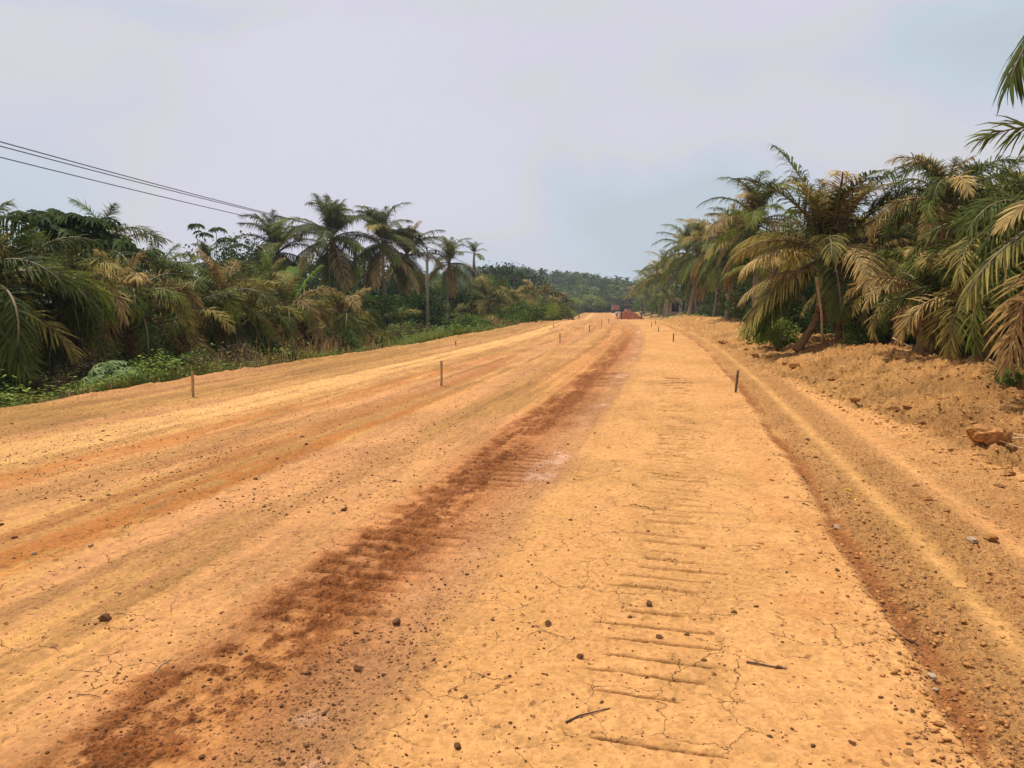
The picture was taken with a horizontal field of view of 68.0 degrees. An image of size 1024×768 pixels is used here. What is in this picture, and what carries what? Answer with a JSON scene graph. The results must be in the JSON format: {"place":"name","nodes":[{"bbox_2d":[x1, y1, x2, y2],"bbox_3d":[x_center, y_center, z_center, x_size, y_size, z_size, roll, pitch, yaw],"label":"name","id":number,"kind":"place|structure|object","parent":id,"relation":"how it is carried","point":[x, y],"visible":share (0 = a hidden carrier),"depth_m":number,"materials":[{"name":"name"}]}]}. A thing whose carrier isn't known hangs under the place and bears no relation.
{"place":"outdoors","nodes":[
{"label":"outdoors","id":0,"kind":"place"},
{"bbox_2d":[0,316,561,407],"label":"verge grass","id":1,"kind":"structure","parent":0,"point":[171,375],"depth_m":17.48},
{"bbox_2d":[0,281,1023,767],"bbox_3d":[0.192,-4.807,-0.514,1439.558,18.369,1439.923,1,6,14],"label":"ground","id":2,"kind":"structure","parent":0,"point":[720,473],"depth_m":4.79,"materials":[{"name":"soil"}]},
{"bbox_2d":[0,375,21,407],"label":"bush","id":3,"kind":"object","parent":2,"relation":"on","point":[5,388],"visible":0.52,"depth_m":14.61,"materials":[{"name":"green plant"}]},
{"bbox_2d":[14,374,50,403],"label":"bush","id":4,"kind":"object","parent":2,"relation":"on","point":[31,386],"visible":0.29,"depth_m":16.08,"materials":[{"name":"green plant"}]},
{"bbox_2d":[33,371,80,401],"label":"bush","id":5,"kind":"object","parent":2,"relation":"on","point":[56,384],"visible":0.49,"depth_m":16.32,"materials":[{"name":"green plant"}]},
{"bbox_2d":[0,221,117,378],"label":"oil palm","id":6,"kind":"object","parent":2,"relation":"on","point":[24,245],"visible":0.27,"depth_m":18.82,"materials":[{"name":"green plant"}]},
{"bbox_2d":[0,199,120,398],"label":"oil palm","id":7,"kind":"object","parent":2,"relation":"on","point":[16,345],"visible":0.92,"depth_m":16.43,"materials":[{"name":"green plant"}]},
{"bbox_2d":[7,208,137,270],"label":"umbrella tree","id":8,"kind":"object","parent":2,"relation":"on","point":[54,222],"visible":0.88,"depth_m":25.70,"materials":[{"name":"green plant"}]},
{"bbox_2d":[35,352,112,384],"bbox_3d":[-10.060,-0.084,17.519,1.856,1.332,1.750,5,8,41],"label":"bush","id":9,"kind":"object","parent":2,"relation":"on","point":[85,367],"visible":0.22,"depth_m":17.47,"materials":[{"name":"green plant"}]},
{"bbox_2d":[0,239,157,376],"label":"oil palm","id":10,"kind":"object","parent":2,"relation":"on","point":[85,329],"visible":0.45,"depth_m":19.25,"materials":[{"name":"green plant"}]},
{"bbox_2d":[36,197,174,304],"bbox_3d":[-17.102,-3.862,31.807,5.638,7.574,5.620,1,6,14],"label":"oil palm","id":11,"kind":"object","parent":2,"relation":"on","point":[124,253],"visible":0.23,"depth_m":31.31,"materials":[{"name":"green plant"}]},
{"bbox_2d":[79,360,145,391],"bbox_3d":[-8.317,-0.007,15.913,1.469,0.999,1.453,1,6,14],"label":"cassava plant","id":12,"kind":"object","parent":2,"relation":"on","point":[105,368],"visible":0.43,"depth_m":15.60,"materials":[{"name":"green plant"}]},
{"bbox_2d":[61,248,202,366],"bbox_3d":[-10.693,-1.688,21.450,3.860,4.142,3.914,1,6,14],"label":"oil palm","id":13,"kind":"object","parent":2,"relation":"on","point":[135,293],"visible":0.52,"depth_m":20.83,"materials":[{"name":"green plant"}]},
{"bbox_2d":[112,233,165,271],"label":"umbrella tree","id":14,"kind":"object","parent":2,"relation":"on","point":[154,254],"visible":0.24,"depth_m":34.05,"materials":[{"name":"green plant"}]},
{"bbox_2d":[117,346,187,380],"bbox_3d":[-9.260,-0.319,19.596,1.846,1.325,1.741,-2,6,-14],"label":"bush","id":15,"kind":"object","parent":2,"relation":"on","point":[162,368],"visible":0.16,"depth_m":19.70,"materials":[{"name":"green plant"}]},
{"bbox_2d":[118,239,212,299],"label":"oil palm","id":16,"kind":"object","parent":2,"relation":"on","point":[165,264],"visible":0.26,"depth_m":39.33,"materials":[{"name":"green plant"}]},
{"bbox_2d":[122,270,244,365],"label":"oil palm","id":17,"kind":"object","parent":2,"relation":"on","point":[174,332],"visible":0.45,"depth_m":22.72,"materials":[{"name":"green plant"}]},
{"bbox_2d":[182,240,233,297],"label":"tree","id":18,"kind":"object","parent":2,"relation":"on","point":[204,250],"visible":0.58,"depth_m":45.29,"materials":[{"name":"green plant"}]},
{"bbox_2d":[174,348,243,377],"bbox_3d":[-8.011,-0.311,20.133,1.913,1.311,1.523,-3,7,-28],"label":"bush","id":19,"kind":"object","parent":2,"relation":"on","point":[205,364],"visible":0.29,"depth_m":19.87,"materials":[{"name":"green plant"}]},
{"bbox_2d":[187,223,249,282],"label":"umbrella tree","id":20,"kind":"object","parent":2,"relation":"on","point":[215,230],"visible":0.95,"depth_m":43.41,"materials":[{"name":"green plant"}]},
{"bbox_2d":[163,248,283,353],"bbox_3d":[-9.540,-2.220,24.986,3.825,4.407,4.056,-4,7,-32],"label":"oil palm","id":21,"kind":"object","parent":2,"relation":"on","point":[256,315],"visible":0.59,"depth_m":24.54,"materials":[{"name":"green plant"}]},
{"bbox_2d":[180,230,266,278],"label":"broadleaf tree","id":22,"kind":"object","parent":2,"relation":"on","point":[228,253],"visible":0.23,"depth_m":60.17,"materials":[{"name":"green plant"}]},
{"bbox_2d":[215,337,262,369],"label":"bush","id":23,"kind":"object","parent":2,"relation":"on","point":[233,347],"visible":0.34,"depth_m":22.35,"materials":[{"name":"green plant"}]},
{"bbox_2d":[203,277,303,351],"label":"oil palm","id":24,"kind":"object","parent":2,"relation":"on","point":[251,329],"visible":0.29,"depth_m":26.24,"materials":[{"name":"green plant"}]},
{"bbox_2d":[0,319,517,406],"bbox_3d":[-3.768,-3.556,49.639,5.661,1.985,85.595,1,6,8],"label":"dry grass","id":25,"kind":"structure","parent":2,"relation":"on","point":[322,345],"depth_m":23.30,"materials":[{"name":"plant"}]},
{"bbox_2d":[226,250,303,298],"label":"oil palm","id":26,"kind":"object","parent":2,"relation":"on","point":[276,269],"visible":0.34,"depth_m":51.04,"materials":[{"name":"green plant"}]},
{"bbox_2d":[242,335,289,363],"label":"bush","id":27,"kind":"object","parent":2,"relation":"on","point":[261,345],"visible":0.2,"depth_m":24.15,"materials":[{"name":"green plant"}]},
{"bbox_2d":[227,209,321,294],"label":"coconut palm","id":28,"kind":"object","parent":2,"relation":"on","point":[271,244],"visible":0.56,"depth_m":60.56,"materials":[{"name":"green plant"}]},
{"bbox_2d":[0,313,563,406],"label":"creepers","id":29,"kind":"object","parent":2,"relation":"on","point":[172,362],"visible":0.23,"depth_m":16.90,"materials":[{"name":"green plant"}]},
{"bbox_2d":[247,264,323,332],"bbox_3d":[-8.886,-3.346,29.810,3.070,2.695,3.182,-1,6,-13],"label":"palm seedling","id":30,"kind":"object","parent":2,"relation":"on","point":[293,271],"visible":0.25,"depth_m":30.21,"materials":[{"name":"green plant"}]},
{"bbox_2d":[234,269,345,350],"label":"oil palm","id":31,"kind":"object","parent":2,"relation":"on","point":[284,295],"visible":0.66,"depth_m":28.64,"materials":[{"name":"green plant"}]},
{"bbox_2d":[267,308,346,351],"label":"oil palm","id":32,"kind":"object","parent":2,"relation":"on","point":[306,328],"visible":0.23,"depth_m":29.45,"materials":[{"name":"green plant"}]},
{"bbox_2d":[290,258,337,299],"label":"broadleaf tree","id":33,"kind":"object","parent":2,"relation":"on","point":[316,282],"visible":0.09,"depth_m":81.96,"materials":[{"name":"green plant"}]},
{"bbox_2d":[269,193,389,297],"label":"coconut palm","id":34,"kind":"object","parent":2,"relation":"on","point":[334,256],"visible":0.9,"depth_m":58.02,"materials":[{"name":"green plant"}]},
{"bbox_2d":[306,326,363,352],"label":"bush","id":35,"kind":"object","parent":2,"relation":"on","point":[349,341],"visible":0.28,"depth_m":29.61,"materials":[{"name":"green plant"}]},
{"bbox_2d":[304,284,390,349],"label":"oil palm","id":36,"kind":"object","parent":2,"relation":"on","point":[345,305],"visible":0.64,"depth_m":32.61,"materials":[{"name":"green plant"}]},
{"bbox_2d":[331,311,396,343],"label":"oil palm","id":37,"kind":"object","parent":2,"relation":"on","point":[389,334],"visible":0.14,"depth_m":34.66,"materials":[{"name":"green plant"}]},
{"bbox_2d":[342,288,396,330],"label":"bush","id":38,"kind":"object","parent":2,"relation":"on","point":[376,297],"visible":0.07,"depth_m":49.85,"materials":[{"name":"green plant"}]},
{"bbox_2d":[344,287,406,326],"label":"bush","id":39,"kind":"object","parent":2,"relation":"on","point":[385,302],"visible":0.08,"depth_m":50.44,"materials":[{"name":"green plant"}]},
{"bbox_2d":[328,202,425,296],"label":"coconut palm","id":40,"kind":"object","parent":2,"relation":"on","point":[373,249],"visible":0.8,"depth_m":60.58,"materials":[{"name":"green plant"}]},
{"bbox_2d":[347,262,441,324],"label":"broadleaf tree","id":41,"kind":"object","parent":2,"relation":"on","point":[393,287],"visible":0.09,"depth_m":88.28,"materials":[{"name":"green plant"}]},
{"bbox_2d":[373,290,422,324],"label":"bush","id":42,"kind":"object","parent":2,"relation":"on","point":[400,300],"visible":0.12,"depth_m":54.27,"materials":[{"name":"green plant"}]},
{"bbox_2d":[383,305,422,329],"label":"bush","id":43,"kind":"object","parent":2,"relation":"on","point":[398,319],"visible":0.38,"depth_m":49.73,"materials":[{"name":"green plant"}]},
{"bbox_2d":[380,287,442,334],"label":"bush","id":44,"kind":"object","parent":2,"relation":"on","point":[421,301],"visible":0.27,"depth_m":57.18,"materials":[{"name":"green plant"}]},
{"bbox_2d":[374,220,449,294],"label":"coconut palm","id":45,"kind":"object","parent":2,"relation":"on","point":[420,273],"visible":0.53,"depth_m":65.06,"materials":[{"name":"green plant"}]},
{"bbox_2d":[385,287,445,330],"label":"bush","id":46,"kind":"object","parent":2,"relation":"on","point":[437,316],"visible":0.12,"depth_m":58.01,"materials":[{"name":"green plant"}]},
{"bbox_2d":[395,289,446,332],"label":"bush","id":47,"kind":"object","parent":2,"relation":"on","point":[439,312],"visible":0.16,"depth_m":60.66,"materials":[{"name":"green plant"}]},
{"bbox_2d":[398,272,445,303],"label":"oil palm","id":48,"kind":"object","parent":2,"relation":"on","point":[432,285],"visible":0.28,"depth_m":86.61,"materials":[{"name":"green plant"}]},
{"bbox_2d":[416,246,436,332],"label":"utility pole","id":49,"kind":"object","parent":2,"relation":"on","point":[427,290],"visible":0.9,"depth_m":45.55,"materials":[{"name":"metal"}]},
{"bbox_2d":[0,157,415,248],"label":"power line","id":50,"kind":"object","parent":49,"relation":"attached to","point":[173,199],"visible":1,"depth_m":19.66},
{"bbox_2d":[0,146,421,245],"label":"power line","id":51,"kind":"object","parent":49,"relation":"attached to","point":[162,188],"visible":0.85,"depth_m":18.37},
{"bbox_2d":[0,141,433,248],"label":"power line","id":52,"kind":"object","parent":49,"relation":"attached to","point":[176,189],"visible":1,"depth_m":17.85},
{"bbox_2d":[416,235,478,317],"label":"coconut palm","id":53,"kind":"object","parent":2,"relation":"on","point":[454,273],"visible":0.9,"depth_m":66.80,"materials":[{"name":"green plant"}]},
{"bbox_2d":[433,303,469,327],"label":"bush","id":54,"kind":"object","parent":2,"relation":"on","point":[451,311],"visible":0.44,"depth_m":61.50,"materials":[{"name":"green plant"}]},
{"bbox_2d":[429,289,476,326],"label":"bush","id":55,"kind":"object","parent":2,"relation":"on","point":[455,304],"visible":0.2,"depth_m":70.21,"materials":[{"name":"green plant"}]},
{"bbox_2d":[458,241,485,296],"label":"coconut palm","id":56,"kind":"object","parent":2,"relation":"on","point":[473,249],"visible":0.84,"depth_m":82.94,"materials":[{"name":"green plant"}]},
{"bbox_2d":[459,273,520,321],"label":"oil palm","id":57,"kind":"object","parent":2,"relation":"on","point":[487,300],"visible":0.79,"depth_m":71.01,"materials":[{"name":"green plant"}]},
{"bbox_2d":[476,260,531,299],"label":"broadleaf tree","id":58,"kind":"object","parent":2,"relation":"on","point":[503,272],"visible":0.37,"depth_m":115.16,"materials":[{"name":"green plant"}]},
{"bbox_2d":[495,304,532,325],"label":"bush","id":59,"kind":"object","parent":2,"relation":"on","point":[517,314],"visible":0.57,"depth_m":65.81,"materials":[{"name":"green plant"}]},
{"bbox_2d":[491,285,538,316],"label":"oil palm","id":60,"kind":"object","parent":2,"relation":"on","point":[515,293],"visible":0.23,"depth_m":77.32,"materials":[{"name":"green plant"}]},
{"bbox_2d":[492,270,551,303],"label":"broadleaf tree","id":61,"kind":"object","parent":2,"relation":"on","point":[521,274],"visible":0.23,"depth_m":120.32,"materials":[{"name":"green plant"}]},
{"bbox_2d":[508,299,549,321],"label":"bush","id":62,"kind":"object","parent":2,"relation":"on","point":[537,313],"visible":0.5,"depth_m":69.07,"materials":[{"name":"green plant"}]},
{"bbox_2d":[392,265,682,310],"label":"wood","id":63,"kind":"object","parent":2,"relation":"on","point":[582,283],"visible":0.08,"depth_m":379.98,"materials":[{"name":"green plant"}]},
{"bbox_2d":[516,279,567,319],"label":"oil palm","id":64,"kind":"object","parent":2,"relation":"on","point":[541,293],"visible":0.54,"depth_m":90.94,"materials":[{"name":"green plant"}]},
{"bbox_2d":[529,300,560,320],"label":"bush","id":65,"kind":"object","parent":2,"relation":"on","point":[549,315],"visible":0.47,"depth_m":81.21,"materials":[{"name":"green plant"}]},
{"bbox_2d":[609,293,642,311],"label":"broadleaf tree","id":66,"kind":"object","parent":2,"relation":"on","point":[621,301],"visible":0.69,"depth_m":268.13,"materials":[{"name":"green plant"}]},
{"bbox_2d":[631,270,665,316],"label":"coconut palm","id":67,"kind":"object","parent":2,"relation":"on","point":[651,289],"visible":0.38,"depth_m":159.20,"materials":[{"name":"green plant"}]},
{"bbox_2d":[632,290,671,314],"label":"broadleaf tree","id":68,"kind":"object","parent":2,"relation":"on","point":[638,301],"visible":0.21,"depth_m":187.69,"materials":[{"name":"green plant"}]},
{"bbox_2d":[631,260,675,316],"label":"coconut palm","id":69,"kind":"object","parent":2,"relation":"on","point":[650,273],"visible":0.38,"depth_m":138.92,"materials":[{"name":"green plant"}]},
{"bbox_2d":[638,249,684,316],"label":"coconut palm","id":70,"kind":"object","parent":2,"relation":"on","point":[651,267],"visible":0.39,"depth_m":118.41,"materials":[{"name":"green plant"}]},
{"bbox_2d":[646,284,679,314],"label":"broadleaf tree","id":71,"kind":"object","parent":2,"relation":"on","point":[651,305],"visible":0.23,"depth_m":150.56,"materials":[{"name":"green plant"}]},
{"bbox_2d":[654,289,683,317],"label":"oil palm","id":72,"kind":"object","parent":2,"relation":"on","point":[668,298],"visible":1,"depth_m":102.31,"materials":[{"name":"green plant"}]},
{"bbox_2d":[664,299,687,315],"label":"block shed","id":73,"kind":"structure","parent":2,"relation":"on","point":[673,310],"depth_m":107.60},
{"bbox_2d":[654,255,706,313],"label":"broadleaf tree","id":74,"kind":"object","parent":2,"relation":"on","point":[683,297],"visible":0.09,"depth_m":115.06,"materials":[{"name":"green plant"}]},
{"bbox_2d":[652,223,711,313],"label":"coconut palm","id":75,"kind":"object","parent":2,"relation":"on","point":[684,233],"visible":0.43,"depth_m":85.01,"materials":[{"name":"green plant"}]},
{"bbox_2d":[661,218,730,315],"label":"coconut palm","id":76,"kind":"object","parent":2,"relation":"on","point":[688,261],"visible":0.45,"depth_m":72.68,"materials":[{"name":"green plant"}]},
{"bbox_2d":[681,218,736,316],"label":"coconut palm","id":77,"kind":"object","parent":2,"relation":"on","point":[701,258],"visible":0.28,"depth_m":62.92,"materials":[{"name":"green plant"}]},
{"bbox_2d":[684,203,786,319],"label":"coconut palm","id":78,"kind":"object","parent":2,"relation":"on","point":[720,268],"visible":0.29,"depth_m":48.92,"materials":[{"name":"green plant"}]},
{"bbox_2d":[718,272,752,321],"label":"bush","id":79,"kind":"object","parent":2,"relation":"on","point":[744,285],"visible":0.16,"depth_m":45.71,"materials":[{"name":"green plant"}]},
{"bbox_2d":[728,277,750,317],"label":"bush","id":80,"kind":"object","parent":2,"relation":"on","point":[733,299],"visible":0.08,"depth_m":45.75,"materials":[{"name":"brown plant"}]},
{"bbox_2d":[695,170,806,306],"bbox_3d":[11.734,-6.481,37.445,5.429,7.402,5.773,1,6,14],"label":"coconut palm","id":81,"kind":"object","parent":2,"relation":"on","point":[754,215],"visible":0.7,"depth_m":36.95,"materials":[{"name":"green plant"}]},
{"bbox_2d":[719,230,810,331],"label":"coconut palm","id":82,"kind":"object","parent":2,"relation":"on","point":[773,271],"visible":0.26,"depth_m":29.49,"materials":[{"name":"green plant"}]},
{"bbox_2d":[720,207,815,285],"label":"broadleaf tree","id":83,"kind":"object","parent":2,"relation":"on","point":[737,275],"visible":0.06,"depth_m":48.77,"materials":[{"name":"green plant"}]},
{"bbox_2d":[751,316,802,347],"bbox_3d":[8.249,-1.527,23.462,1.649,1.184,1.555,1,6,13],"label":"bush","id":84,"kind":"object","parent":2,"relation":"on","point":[777,333],"visible":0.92,"depth_m":23.42,"materials":[{"name":"green plant"}]},
{"bbox_2d":[746,224,824,302],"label":"oil palm","id":85,"kind":"object","parent":2,"relation":"on","point":[794,232],"visible":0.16,"depth_m":33.01,"materials":[{"name":"green plant"}]},
{"bbox_2d":[772,295,816,329],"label":"bush","id":86,"kind":"object","parent":2,"relation":"on","point":[793,314],"visible":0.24,"depth_m":29.54,"materials":[{"name":"green plant"}]},
{"bbox_2d":[786,300,833,334],"bbox_3d":[11.005,-2.208,27.118,1.864,1.605,2.342,-5,8,-40],"label":"bush","id":87,"kind":"object","parent":2,"relation":"on","point":[808,316],"visible":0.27,"depth_m":27.15,"materials":[{"name":"green plant"}]},
{"bbox_2d":[815,276,823,345],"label":"broken stalk","id":88,"kind":"object","parent":2,"relation":"on","point":[820,308],"visible":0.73,"depth_m":20.71,"materials":[{"name":"brown wood"}]},
{"bbox_2d":[721,144,931,351],"bbox_3d":[8.960,-3.877,21.221,6.046,6.020,5.967,1,6,14],"label":"coconut palm","id":89,"kind":"object","parent":2,"relation":"on","point":[827,215],"visible":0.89,"depth_m":20.77,"materials":[{"name":"green plant"}]},
{"bbox_2d":[799,219,913,332],"bbox_3d":[10.545,-3.103,23.058,3.624,4.015,3.769,1,6,14],"label":"coconut palm","id":90,"kind":"object","parent":2,"relation":"on","point":[815,295],"visible":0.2,"depth_m":22.49,"materials":[{"name":"green plant"}]},
{"bbox_2d":[837,319,887,344],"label":"bush","id":91,"kind":"object","parent":2,"relation":"on","point":[862,336],"visible":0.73,"depth_m":19.37,"materials":[{"name":"green plant"}]},
{"bbox_2d":[706,334,1023,767],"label":"soil crumbs","id":92,"kind":"object","parent":2,"relation":"on","point":[949,709],"visible":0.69,"depth_m":4.43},
{"bbox_2d":[843,305,893,342],"bbox_3d":[9.735,-1.515,20.447,1.523,1.311,1.913,0,6,3],"label":"bush","id":93,"kind":"object","parent":2,"relation":"on","point":[886,337],"visible":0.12,"depth_m":20.29,"materials":[{"name":"green plant"}]},
{"bbox_2d":[840,256,939,345],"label":"oil palm","id":94,"kind":"object","parent":2,"relation":"on","point":[883,268],"visible":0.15,"depth_m":18.80,"materials":[{"name":"green plant"}]},
{"bbox_2d":[824,195,959,300],"bbox_3d":[12.349,-3.536,24.685,4.367,5.233,4.216,1,6,14],"label":"oil palm","id":95,"kind":"object","parent":2,"relation":"on","point":[903,230],"visible":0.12,"depth_m":24.26,"materials":[{"name":"green plant"}]},
{"bbox_2d":[844,245,974,355],"bbox_3d":[8.595,-1.682,15.928,3.024,2.559,2.935,1,6,14],"label":"oil palm","id":96,"kind":"object","parent":2,"relation":"on","point":[893,284],"visible":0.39,"depth_m":15.88,"materials":[{"name":"green plant"}]},
{"bbox_2d":[863,151,1023,264],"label":"oil palm","id":97,"kind":"object","parent":2,"relation":"on","point":[944,193],"visible":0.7,"depth_m":18.36,"materials":[{"name":"green plant"}]},
{"bbox_2d":[879,236,1023,360],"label":"oil palm","id":98,"kind":"object","parent":2,"relation":"on","point":[951,350],"visible":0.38,"depth_m":14.23,"materials":[{"name":"green plant"}]},
{"bbox_2d":[893,154,1023,276],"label":"oil palm","id":99,"kind":"object","parent":2,"relation":"on","point":[1021,175],"visible":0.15,"depth_m":20.91,"materials":[{"name":"green plant"}]},
{"bbox_2d":[905,166,1023,363],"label":"oil palm","id":100,"kind":"object","parent":2,"relation":"on","point":[980,216],"visible":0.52,"depth_m":12.53,"materials":[{"name":"green plant"}]},
{"bbox_2d":[965,424,1012,445],"bbox_3d":[5.030,0.551,8.010,0.429,0.265,0.297,4,7,32],"label":"boulder","id":101,"kind":"object","parent":2,"relation":"on","point":[985,435],"visible":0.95,"depth_m":7.92,"materials":[{"name":"stone"}]},
{"bbox_2d":[955,115,1023,381],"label":"oil palm","id":102,"kind":"object","parent":2,"relation":"on","point":[976,284],"visible":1,"depth_m":10.06,"materials":[{"name":"green plant"}]},
{"bbox_2d":[992,27,1023,116],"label":"oil palm","id":103,"kind":"object","parent":2,"relation":"on","point":[1015,76],"visible":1,"depth_m":7.76,"materials":[{"name":"green plant"}]},
{"bbox_2d":[992,363,1023,387],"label":"bush","id":104,"kind":"object","parent":2,"relation":"on","point":[1007,378],"visible":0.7,"depth_m":10.83,"materials":[{"name":"green plant"}]},
{"bbox_2d":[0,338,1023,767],"bbox_3d":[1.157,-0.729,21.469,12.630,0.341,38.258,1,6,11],"label":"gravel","id":105,"kind":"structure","parent":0,"point":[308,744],"depth_m":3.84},
{"bbox_2d":[0,0,1023,302],"label":"sky","id":106,"kind":"structure","parent":0,"point":[552,135],"materials":[{"name":"grey"}]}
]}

